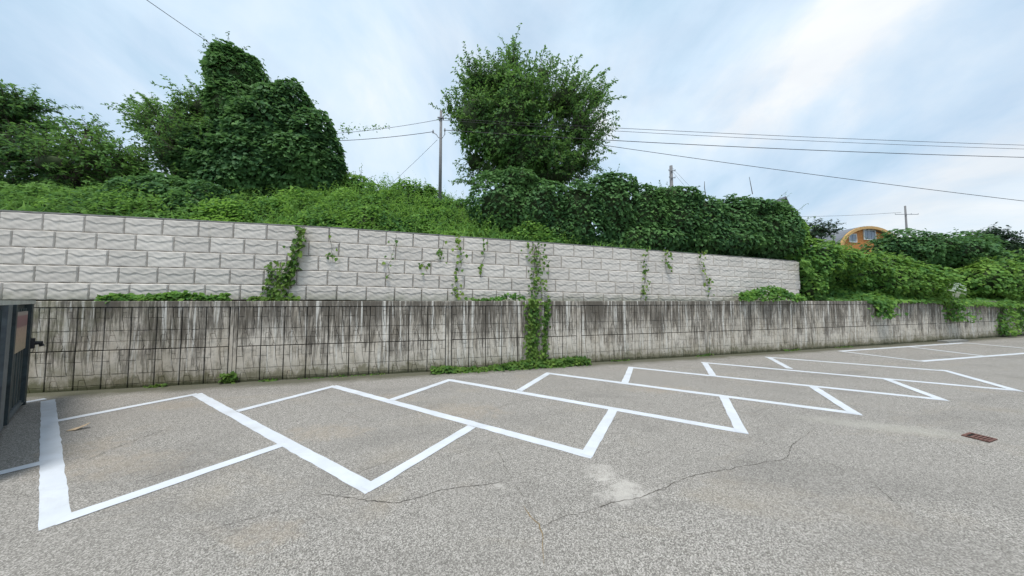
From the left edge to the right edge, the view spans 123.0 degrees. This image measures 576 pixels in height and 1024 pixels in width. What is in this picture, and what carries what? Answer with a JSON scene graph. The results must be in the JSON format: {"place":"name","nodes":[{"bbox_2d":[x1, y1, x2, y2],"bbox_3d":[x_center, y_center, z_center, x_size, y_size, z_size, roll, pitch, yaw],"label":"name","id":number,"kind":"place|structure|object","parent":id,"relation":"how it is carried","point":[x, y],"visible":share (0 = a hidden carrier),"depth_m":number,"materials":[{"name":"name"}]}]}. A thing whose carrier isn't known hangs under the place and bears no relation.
{"place":"outdoors","nodes":[
{"label":"outdoors","id":0,"kind":"place"},
{"bbox_2d":[67,423,88,430],"bbox_3d":[-8.109,2.596,5.195,0.240,0.088,0.120,1,-3,-20],"label":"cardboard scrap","id":1,"kind":"object","parent":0,"point":[76,428],"visible":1,"depth_m":5.18,"materials":[{"name":"beige cardboard"}]},
{"bbox_2d":[0,189,828,300],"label":"hillside","id":2,"kind":"structure","parent":0,"point":[363,220],"depth_m":10.80,"materials":[{"name":"green plant"}]},
{"bbox_2d":[0,79,83,185],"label":"broadleaf tree","id":3,"kind":"object","parent":2,"relation":"on","point":[17,109],"visible":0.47,"depth_m":12.67,"materials":[{"name":"green plant"}]},
{"bbox_2d":[0,112,186,195],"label":"broadleaf tree","id":4,"kind":"object","parent":2,"relation":"on","point":[93,158],"visible":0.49,"depth_m":11.38,"materials":[{"name":"green plant"}]},
{"bbox_2d":[0,179,280,220],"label":"ground cover","id":5,"kind":"object","parent":2,"relation":"on","point":[81,207],"visible":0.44,"depth_m":9.44,"materials":[{"name":"green plant"}]},
{"bbox_2d":[101,74,214,182],"bbox_3d":[-17.369,-7.448,14.581,8.331,7.397,4.542,-1,-3,17],"label":"broadleaf tree","id":6,"kind":"object","parent":2,"relation":"on","point":[162,132],"visible":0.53,"depth_m":13.34,"materials":[{"name":"green plant"}]},
{"bbox_2d":[98,172,238,215],"bbox_3d":[-13.443,-3.416,10.715,4.901,2.346,2.499,0,-3,0],"label":"shrub","id":7,"kind":"object","parent":2,"relation":"on","point":[179,197],"visible":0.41,"depth_m":10.30,"materials":[{"name":"green plant"}]},
{"bbox_2d":[161,31,348,201],"bbox_3d":[-12.475,-8.271,14.297,7.756,9.375,4.070,0,-3,0],"label":"vine tree","id":8,"kind":"object","parent":2,"relation":"on","point":[262,134],"visible":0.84,"depth_m":13.32,"materials":[{"name":"green plant"}]},
{"bbox_2d":[147,0,208,42],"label":"overhead wire","id":9,"kind":"object","parent":8,"relation":"attached to","point":[176,20],"visible":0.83,"depth_m":11.75,"materials":[{"name":"black metal"}]},
{"bbox_2d":[0,167,638,248],"bbox_3d":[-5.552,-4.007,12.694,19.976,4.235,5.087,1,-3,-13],"label":"slope weeds","id":10,"kind":"object","parent":2,"relation":"on","point":[307,201],"visible":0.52,"depth_m":11.17,"materials":[{"name":"green plant"}]},
{"bbox_2d":[0,185,649,249],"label":"grass","id":11,"kind":"structure","parent":2,"relation":"on","point":[10,203],"depth_m":11.12,"materials":[{"name":"green plant"}]},
{"bbox_2d":[326,163,382,193],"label":"shrub","id":12,"kind":"object","parent":2,"relation":"on","point":[359,177],"visible":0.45,"depth_m":14.51,"materials":[{"name":"green plant"}]},
{"bbox_2d":[179,177,586,244],"bbox_3d":[-3.675,-3.766,13.453,16.052,4.431,5.781,1,-3,-13],"label":"ground cover","id":13,"kind":"object","parent":2,"relation":"on","point":[221,205],"visible":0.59,"depth_m":11.34,"materials":[{"name":"green plant"}]},
{"bbox_2d":[400,179,436,199],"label":"shrub","id":14,"kind":"object","parent":2,"relation":"on","point":[429,187],"visible":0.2,"depth_m":14.97,"materials":[{"name":"green plant"}]},
{"bbox_2d":[432,110,445,199],"bbox_3d":[-3.933,-6.739,14.921,0.728,5.726,0.204,0,-3,0],"label":"utility pole","id":15,"kind":"object","parent":2,"relation":"on","point":[440,137],"visible":0.94,"depth_m":14.89,"materials":[{"name":"concrete"}]},
{"bbox_2d":[340,132,429,140],"bbox_3d":[-7.577,-8.312,15.354,6.748,0.127,0.025,0,-3,8],"label":"overhead wire","id":16,"kind":"object","parent":15,"relation":"attached to","point":[385,137],"visible":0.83,"depth_m":15.25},
{"bbox_2d":[345,119,439,132],"bbox_3d":[-7.487,-8.931,15.482,7.261,0.224,0.018,0,-3,9],"label":"overhead wire","id":17,"kind":"object","parent":15,"relation":"attached to","point":[391,127],"visible":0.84,"depth_m":15.35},
{"bbox_2d":[339,122,389,135],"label":"wire creeper","id":18,"kind":"object","parent":17,"relation":"attached to","point":[348,129],"visible":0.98,"depth_m":15.71,"materials":[{"name":"green plant"}]},
{"bbox_2d":[442,118,1009,144],"bbox_3d":[25.393,-8.549,15.763,58.324,1.083,0.020,0,-3,-2],"label":"overhead wire","id":19,"kind":"object","parent":15,"relation":"attached to","point":[725,133],"visible":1,"depth_m":15.37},
{"bbox_2d":[443,120,1013,148],"bbox_3d":[25.553,-8.447,15.843,58.649,1.076,0.018,0,-3,-2],"label":"overhead wire","id":20,"kind":"object","parent":15,"relation":"attached to","point":[734,137],"visible":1,"depth_m":15.42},
{"bbox_2d":[446,130,1023,157],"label":"overhead wire","id":21,"kind":"object","parent":15,"relation":"attached to","point":[730,146],"visible":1,"depth_m":15.19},
{"bbox_2d":[604,145,1021,200],"bbox_3d":[24.285,-5.103,14.541,38.682,5.488,0.024,0,-3,2],"label":"overhead wire","id":22,"kind":"object","parent":15,"relation":"attached to","point":[812,174],"visible":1,"depth_m":14.80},
{"bbox_2d":[428,23,627,197],"bbox_3d":[1.140,-10.901,20.669,14.248,16.238,8.181,0,-3,0],"label":"broadleaf tree","id":23,"kind":"object","parent":2,"relation":"on","point":[564,106],"visible":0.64,"depth_m":19.38,"materials":[{"name":"green plant"}]},
{"bbox_2d":[458,68,570,180],"bbox_3d":[0.222,-11.409,19.604,8.044,8.432,4.769,0,-3,0],"label":"hanging vine","id":24,"kind":"object","parent":23,"relation":"hanging from","point":[488,136],"visible":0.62,"depth_m":18.69,"materials":[{"name":"green plant"}]},
{"bbox_2d":[463,156,806,258],"bbox_3d":[6.951,-3.793,14.294,18.704,4.556,2.508,0,-3,-8],"label":"vine hedge","id":25,"kind":"object","parent":2,"relation":"on","point":[676,218],"visible":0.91,"depth_m":13.54,"materials":[{"name":"green plant"}]},
{"bbox_2d":[512,231,784,259],"bbox_3d":[7.726,-2.389,15.133,16.821,2.872,3.803,1,-3,-14],"label":"ground cover","id":26,"kind":"object","parent":2,"relation":"on","point":[645,246],"visible":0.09,"depth_m":13.36,"materials":[{"name":"green plant"}]},
{"bbox_2d":[668,165,675,186],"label":"utility pole","id":27,"kind":"object","parent":2,"relation":"on","point":[671,170],"visible":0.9,"depth_m":42.66,"materials":[{"name":"concrete"}]},
{"bbox_2d":[777,196,791,211],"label":"gabled house","id":28,"kind":"structure","parent":2,"relation":"on","point":[785,197],"depth_m":34.27,"materials":[{"name":"grey"}]},
{"bbox_2d":[806,216,845,245],"bbox_3d":[26.356,-4.089,24.051,4.173,4.190,3.096,0,-3,0],"label":"tree","id":29,"kind":"object","parent":2,"relation":"on","point":[820,231],"visible":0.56,"depth_m":23.64,"materials":[{"name":"green plant"}]},
{"bbox_2d":[784,216,870,300],"bbox_3d":[17.587,-1.596,15.733,5.622,5.179,2.596,1,-3,-14],"label":"vine mound","id":30,"kind":"object","parent":2,"relation":"on","point":[832,261],"visible":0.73,"depth_m":14.77,"materials":[{"name":"green plant"}]},
{"bbox_2d":[810,226,891,253],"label":"arched house","id":31,"kind":"structure","parent":2,"relation":"on","point":[860,235],"depth_m":42.12,"materials":[{"name":"orange"}]},
{"bbox_2d":[849,234,856,242],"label":"window","id":32,"kind":"structure","parent":31,"relation":"in","point":[853,237],"depth_m":41.83,"materials":[{"name":"clear glass"}]},
{"bbox_2d":[863,229,875,239],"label":"window","id":33,"kind":"structure","parent":31,"relation":"in","point":[870,234],"depth_m":42.39,"materials":[{"name":"clear glass"}]},
{"bbox_2d":[829,240,969,304],"bbox_3d":[22.517,-0.775,17.151,9.182,4.411,3.061,0,-3,0],"label":"vine mound","id":34,"kind":"object","parent":2,"relation":"on","point":[887,273],"visible":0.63,"depth_m":16.27,"materials":[{"name":"green plant"}]},
{"bbox_2d":[895,206,918,235],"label":"utility pole","id":35,"kind":"object","parent":2,"relation":"on","point":[905,214],"visible":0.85,"depth_m":62.64,"materials":[{"name":"concrete"}]},
{"bbox_2d":[831,278,989,298],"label":"slope weeds","id":36,"kind":"object","parent":2,"relation":"on","point":[935,282],"visible":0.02,"depth_m":17.50,"materials":[{"name":"green plant"}]},
{"bbox_2d":[799,252,1023,303],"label":"bank creepers","id":37,"kind":"object","parent":2,"relation":"on","point":[841,294],"visible":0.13,"depth_m":15.96,"materials":[{"name":"green plant"}]},
{"bbox_2d":[857,227,1022,278],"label":"vine mound","id":38,"kind":"object","parent":2,"relation":"on","point":[951,251],"visible":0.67,"depth_m":21.01,"materials":[{"name":"green plant"}]},
{"bbox_2d":[949,248,1023,303],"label":"vine mound","id":39,"kind":"object","parent":2,"relation":"on","point":[1001,279],"visible":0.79,"depth_m":19.21,"materials":[{"name":"green plant"}]},
{"bbox_2d":[960,222,1023,251],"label":"distant tree","id":40,"kind":"object","parent":2,"relation":"on","point":[1008,235],"visible":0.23,"depth_m":60.72,"materials":[{"name":"green plant"}]},
{"bbox_2d":[1013,240,1023,261],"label":"distant tree","id":41,"kind":"object","parent":2,"relation":"on","point":[1020,252],"visible":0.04,"depth_m":74.15,"materials":[{"name":"green plant"}]},
{"bbox_2d":[0,335,1023,575],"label":"asphalt ground","id":42,"kind":"structure","parent":0,"point":[861,461],"depth_m":3.91,"materials":[{"name":"grey asphalt"}]},
{"bbox_2d":[0,300,44,431],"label":"steel container","id":43,"kind":"object","parent":42,"relation":"on","point":[17,342],"visible":1,"depth_m":5.39,"materials":[{"name":"metal"}]},
{"bbox_2d":[142,383,167,387],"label":"weed plant","id":44,"kind":"object","parent":42,"relation":"on","point":[158,385],"visible":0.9,"depth_m":7.73,"materials":[{"name":"green plant"}]},
{"bbox_2d":[218,371,238,383],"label":"weed plant","id":45,"kind":"object","parent":42,"relation":"on","point":[232,378],"visible":0.98,"depth_m":8.09,"materials":[{"name":"green plant"}]},
{"bbox_2d":[258,378,278,381],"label":"weed plant","id":46,"kind":"object","parent":42,"relation":"on","point":[276,379],"visible":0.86,"depth_m":8.33,"materials":[{"name":"green plant"}]},
{"bbox_2d":[298,373,382,379],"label":"weed plant","id":47,"kind":"object","parent":42,"relation":"on","point":[340,376],"visible":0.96,"depth_m":8.78,"materials":[{"name":"green plant"}]},
{"bbox_2d":[429,355,591,374],"bbox_3d":[0.162,2.767,9.909,6.009,0.549,0.807,1,-3,-13],"label":"weed plant","id":48,"kind":"object","parent":42,"relation":"on","point":[568,361],"visible":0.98,"depth_m":9.85,"materials":[{"name":"green plant"}]},
{"bbox_2d":[20,301,1023,393],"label":"concrete wall","id":49,"kind":"structure","parent":42,"relation":"on","point":[95,345],"depth_m":9.25,"materials":[{"name":"grey concrete"}]},
{"bbox_2d":[94,290,232,302],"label":"creeping plant","id":50,"kind":"object","parent":49,"relation":"on","point":[184,295],"visible":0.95,"depth_m":7.99,"materials":[{"name":"green plant"}]},
{"bbox_2d":[243,295,300,300],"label":"creeping plant","id":51,"kind":"object","parent":49,"relation":"on","point":[264,298],"visible":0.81,"depth_m":8.59,"materials":[{"name":"green plant"}]},
{"bbox_2d":[468,293,525,300],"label":"creeping plant","id":52,"kind":"object","parent":49,"relation":"on","point":[502,297],"visible":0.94,"depth_m":10.29,"materials":[{"name":"green plant"}]},
{"bbox_2d":[736,285,806,306],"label":"creeping plant","id":53,"kind":"object","parent":49,"relation":"on","point":[772,294],"visible":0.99,"depth_m":13.17,"materials":[{"name":"green plant"}]},
{"bbox_2d":[872,297,892,301],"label":"hanging vine","id":54,"kind":"object","parent":49,"relation":"hanging from","point":[876,298],"visible":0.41,"depth_m":15.17,"materials":[{"name":"green plant"}]},
{"bbox_2d":[863,298,908,319],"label":"hanging vine","id":55,"kind":"object","parent":49,"relation":"hanging from","point":[889,305],"visible":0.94,"depth_m":14.91,"materials":[{"name":"green plant"}]},
{"bbox_2d":[947,282,966,300],"bbox_3d":[27.625,0.220,17.273,1.064,1.173,0.315,0,-3,4],"label":"round mirror","id":56,"kind":"object","parent":49,"relation":"on","point":[957,294],"visible":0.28,"depth_m":17.18,"materials":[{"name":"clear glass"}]},
{"bbox_2d":[939,298,981,322],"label":"hanging vine","id":57,"kind":"object","parent":49,"relation":"hanging from","point":[955,305],"visible":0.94,"depth_m":16.76,"materials":[{"name":"green plant"}]},
{"bbox_2d":[951,299,1023,308],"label":"hanging vine","id":58,"kind":"object","parent":49,"relation":"attached to","point":[978,303],"visible":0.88,"depth_m":17.72,"materials":[{"name":"green plant"}]},
{"bbox_2d":[993,304,1023,335],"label":"hanging vine","id":59,"kind":"object","parent":49,"relation":"hanging from","point":[1009,312],"visible":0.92,"depth_m":18.40,"materials":[{"name":"green plant"}]},
{"bbox_2d":[1014,307,1023,331],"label":"hanging vine","id":60,"kind":"object","parent":49,"relation":"attached to","point":[1021,311],"visible":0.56,"depth_m":19.10,"materials":[{"name":"green plant"}]},
{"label":"soil ledge","id":61,"kind":"structure","parent":49,"relation":"on","visible":0},
{"bbox_2d":[0,210,799,300],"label":"block wall","id":62,"kind":"structure","parent":61,"relation":"on","point":[55,256],"depth_m":9.45,"materials":[{"name":"concrete"}]},
{"bbox_2d":[260,260,290,297],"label":"hanging vine","id":63,"kind":"object","parent":62,"relation":"hanging from","point":[270,292],"visible":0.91,"depth_m":8.92,"materials":[{"name":"green plant"}]},
{"bbox_2d":[275,226,306,298],"bbox_3d":[-7.241,-0.835,9.088,0.971,2.487,0.327,0,-3,-8],"label":"hanging vine","id":64,"kind":"object","parent":62,"relation":"hanging from","point":[291,272],"visible":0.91,"depth_m":9.07,"materials":[{"name":"green plant"}]},
{"bbox_2d":[325,232,337,261],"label":"hanging vine","id":65,"kind":"object","parent":62,"relation":"hanging from","point":[329,253],"visible":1,"depth_m":9.37,"materials":[{"name":"green plant"}]},
{"bbox_2d":[382,236,397,278],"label":"hanging vine","id":66,"kind":"object","parent":62,"relation":"hanging from","point":[383,263],"visible":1,"depth_m":9.79,"materials":[{"name":"green plant"}]},
{"bbox_2d":[418,240,446,274],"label":"hanging vine","id":67,"kind":"object","parent":62,"relation":"hanging from","point":[439,251],"visible":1,"depth_m":10.19,"materials":[{"name":"green plant"}]},
{"bbox_2d":[451,235,467,299],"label":"hanging vine","id":68,"kind":"object","parent":62,"relation":"hanging from","point":[457,240],"visible":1,"depth_m":10.31,"materials":[{"name":"green plant"}]},
{"bbox_2d":[478,239,487,275],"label":"hanging vine","id":69,"kind":"object","parent":62,"relation":"hanging from","point":[481,265],"visible":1,"depth_m":10.54,"materials":[{"name":"green plant"}]},
{"bbox_2d":[520,242,551,361],"bbox_3d":[0.899,0.665,10.624,1.258,5.070,1.007,0,-3,0],"label":"hanging vine","id":70,"kind":"object","parent":62,"relation":"hanging from","point":[532,346],"visible":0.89,"depth_m":10.28,"materials":[{"name":"green plant"}]},
{"bbox_2d":[640,250,650,300],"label":"hanging vine","id":71,"kind":"object","parent":62,"relation":"hanging from","point":[643,278],"visible":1,"depth_m":12.18,"materials":[{"name":"green plant"}]},
{"bbox_2d":[662,249,672,271],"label":"hanging vine","id":72,"kind":"object","parent":62,"relation":"hanging from","point":[666,262],"visible":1,"depth_m":12.51,"materials":[{"name":"green plant"}]},
{"bbox_2d":[698,250,714,296],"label":"hanging vine","id":73,"kind":"object","parent":62,"relation":"hanging from","point":[709,279],"visible":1,"depth_m":13.01,"materials":[{"name":"green plant"}]},
{"bbox_2d":[937,339,968,342],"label":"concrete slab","id":74,"kind":"structure","parent":42,"relation":"on","point":[952,340],"depth_m":16.16,"materials":[{"name":"grey concrete"}]},
{"bbox_2d":[961,432,997,442],"bbox_3d":[8.196,2.618,4.875,0.330,0.018,0.260,1,-3,-18],"label":"drain grate","id":75,"kind":"object","parent":42,"relation":"on","point":[979,437],"visible":1,"depth_m":4.86,"materials":[{"name":"metal"}]},
{"bbox_2d":[0,0,1023,242],"label":"sky","id":76,"kind":"structure","parent":0,"point":[934,72],"materials":[{"name":"blue"}]}
]}

